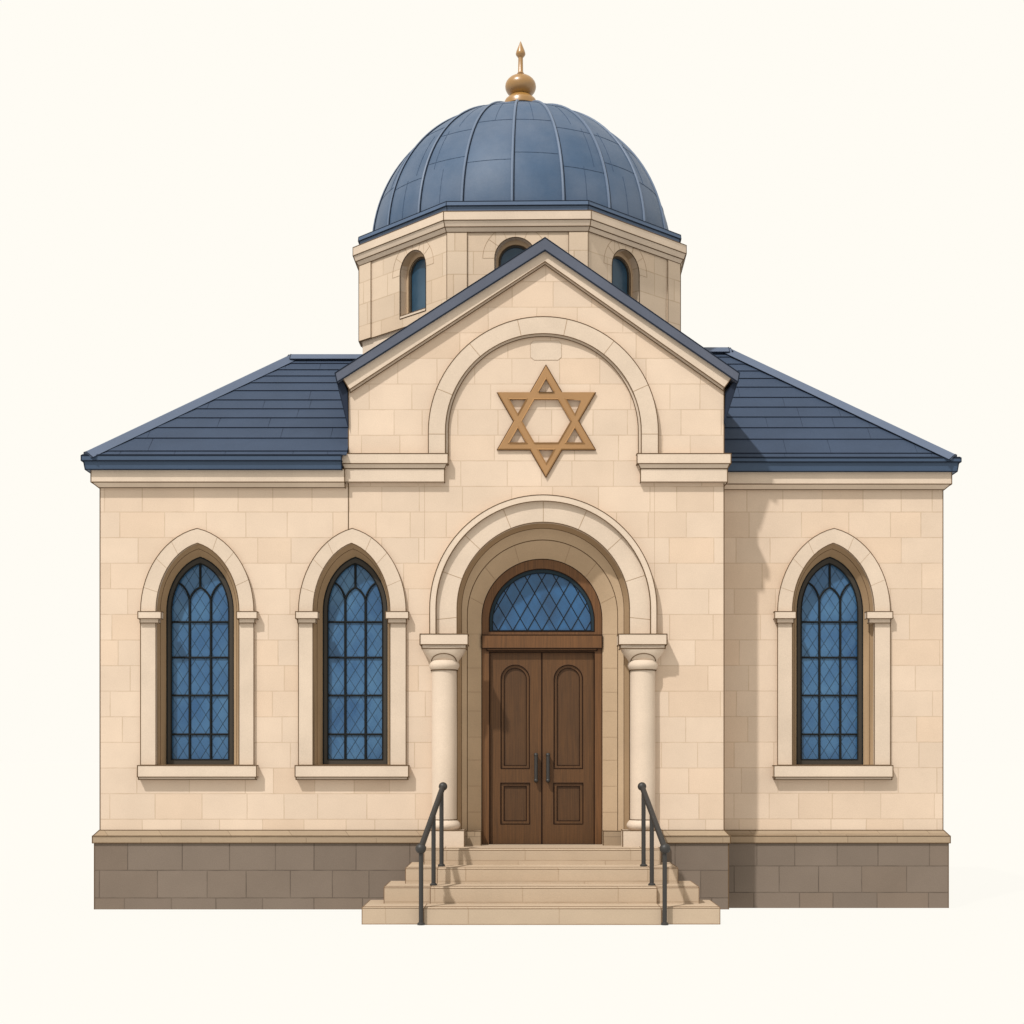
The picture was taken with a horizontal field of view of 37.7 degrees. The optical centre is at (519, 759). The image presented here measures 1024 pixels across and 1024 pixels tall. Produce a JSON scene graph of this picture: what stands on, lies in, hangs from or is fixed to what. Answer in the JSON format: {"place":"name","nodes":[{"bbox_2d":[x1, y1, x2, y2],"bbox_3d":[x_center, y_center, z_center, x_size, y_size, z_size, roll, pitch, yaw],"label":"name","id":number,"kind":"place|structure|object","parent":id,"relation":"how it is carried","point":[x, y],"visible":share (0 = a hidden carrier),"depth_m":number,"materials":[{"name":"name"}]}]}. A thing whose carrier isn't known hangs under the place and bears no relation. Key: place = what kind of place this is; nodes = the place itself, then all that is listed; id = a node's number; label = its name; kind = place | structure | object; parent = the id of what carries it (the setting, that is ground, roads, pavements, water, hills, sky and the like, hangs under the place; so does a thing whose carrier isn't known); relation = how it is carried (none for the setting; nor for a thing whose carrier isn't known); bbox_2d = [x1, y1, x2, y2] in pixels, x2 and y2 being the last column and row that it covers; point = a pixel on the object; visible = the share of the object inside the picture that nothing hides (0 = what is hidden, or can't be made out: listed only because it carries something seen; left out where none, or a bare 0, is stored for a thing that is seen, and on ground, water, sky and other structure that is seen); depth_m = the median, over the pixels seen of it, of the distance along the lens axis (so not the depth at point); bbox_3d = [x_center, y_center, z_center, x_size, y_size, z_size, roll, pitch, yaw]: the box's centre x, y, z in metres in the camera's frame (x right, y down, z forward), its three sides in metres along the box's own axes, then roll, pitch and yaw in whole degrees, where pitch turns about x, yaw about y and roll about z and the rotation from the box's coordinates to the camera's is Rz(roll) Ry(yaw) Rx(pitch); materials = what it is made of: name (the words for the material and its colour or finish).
{"place":"outdoors","nodes":[
{"label":"outdoors","id":0,"kind":"place"},
{"bbox_2d":[0,762,1023,1023],"bbox_3d":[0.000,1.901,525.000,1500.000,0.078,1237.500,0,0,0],"label":"ground","id":1,"kind":"structure","parent":0,"point":[68,954],"depth_m":14.22,"materials":[{"name":"white"}]},
{"bbox_2d":[81,41,961,908],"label":"synagogue","id":2,"kind":"structure","parent":1,"relation":"on","point":[531,515],"depth_m":18.87,"materials":[{"name":"stone"}]},
{"bbox_2d":[137,528,258,779],"bbox_3d":[-4.012,-1.323,18.828,1.496,3.145,0.394,0,0,0],"label":"window","id":3,"kind":"structure","parent":2,"relation":"in","point":[189,616],"depth_m":18.94,"materials":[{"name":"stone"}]},
{"bbox_2d":[294,528,409,779],"bbox_3d":[-2.091,-1.323,18.828,1.423,3.145,0.394,0,0,0],"label":"window","id":4,"kind":"structure","parent":2,"relation":"in","point":[343,638],"depth_m":18.94,"materials":[{"name":"stone"}]},
{"bbox_2d":[392,242,433,318],"bbox_3d":[-1.360,-6.419,19.995,0.197,1.017,0.855,0,0,-44],"label":"drum window","id":5,"kind":"structure","parent":2,"relation":"in","point":[415,261],"depth_m":20.09,"materials":[{"name":"stone"}]},
{"bbox_2d":[483,232,540,267],"bbox_3d":[-0.059,-6.419,19.509,0.855,1.017,0.206,0,0,0],"label":"drum window","id":6,"kind":"structure","parent":2,"relation":"in","point":[510,249],"depth_m":19.55,"materials":[{"name":"stone"}]},
{"bbox_2d":[490,652,541,843],"bbox_3d":[-0.056,-0.139,19.164,0.674,2.489,0.147,0,0,0],"label":"door","id":7,"kind":"structure","parent":2,"relation":"in","point":[515,677],"depth_m":19.19,"materials":[{"name":"brown wood"}]},
{"bbox_2d":[542,652,593,843],"bbox_3d":[0.615,-0.139,19.164,0.678,2.489,0.147,0,0,0],"label":"door","id":8,"kind":"structure","parent":2,"relation":"in","point":[567,677],"depth_m":19.19,"materials":[{"name":"brown wood"}]},
{"bbox_2d":[604,243,646,297],"bbox_3d":[1.340,-6.419,19.971,0.855,1.017,0.193,0,0,-44],"label":"drum window","id":9,"kind":"structure","parent":2,"relation":"in","point":[622,275],"depth_m":20.07,"materials":[{"name":"stone"}]},
{"bbox_2d":[772,528,893,779],"bbox_3d":[4.058,-1.378,19.603,1.554,3.274,0.394,0,0,0],"label":"window","id":10,"kind":"structure","parent":2,"relation":"in","point":[834,630],"depth_m":19.71,"materials":[{"name":"stone"}]},
{"bbox_2d":[362,844,719,924],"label":"entrance steps","id":11,"kind":"structure","parent":1,"relation":"on","point":[541,884],"depth_m":17.32,"materials":[{"name":"stone"}]},
{"bbox_2d":[415,782,446,924],"bbox_3d":[-1.023,1.061,17.396,0.121,1.593,1.181,0,0,10],"label":"handrail","id":12,"kind":"object","parent":11,"relation":"on","point":[420,848],"visible":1,"depth_m":17.44,"materials":[{"name":"metal"}]},
{"bbox_2d":[638,782,669,924],"bbox_3d":[1.549,1.061,17.396,0.121,1.593,1.176,0,0,-9],"label":"handrail","id":13,"kind":"object","parent":11,"relation":"on","point":[655,825],"visible":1,"depth_m":17.44,"materials":[{"name":"metal"}]},
{"bbox_2d":[0,0,1023,762],"label":"sky","id":14,"kind":"structure","parent":0,"point":[189,189],"materials":[{"name":"white"}]}
]}

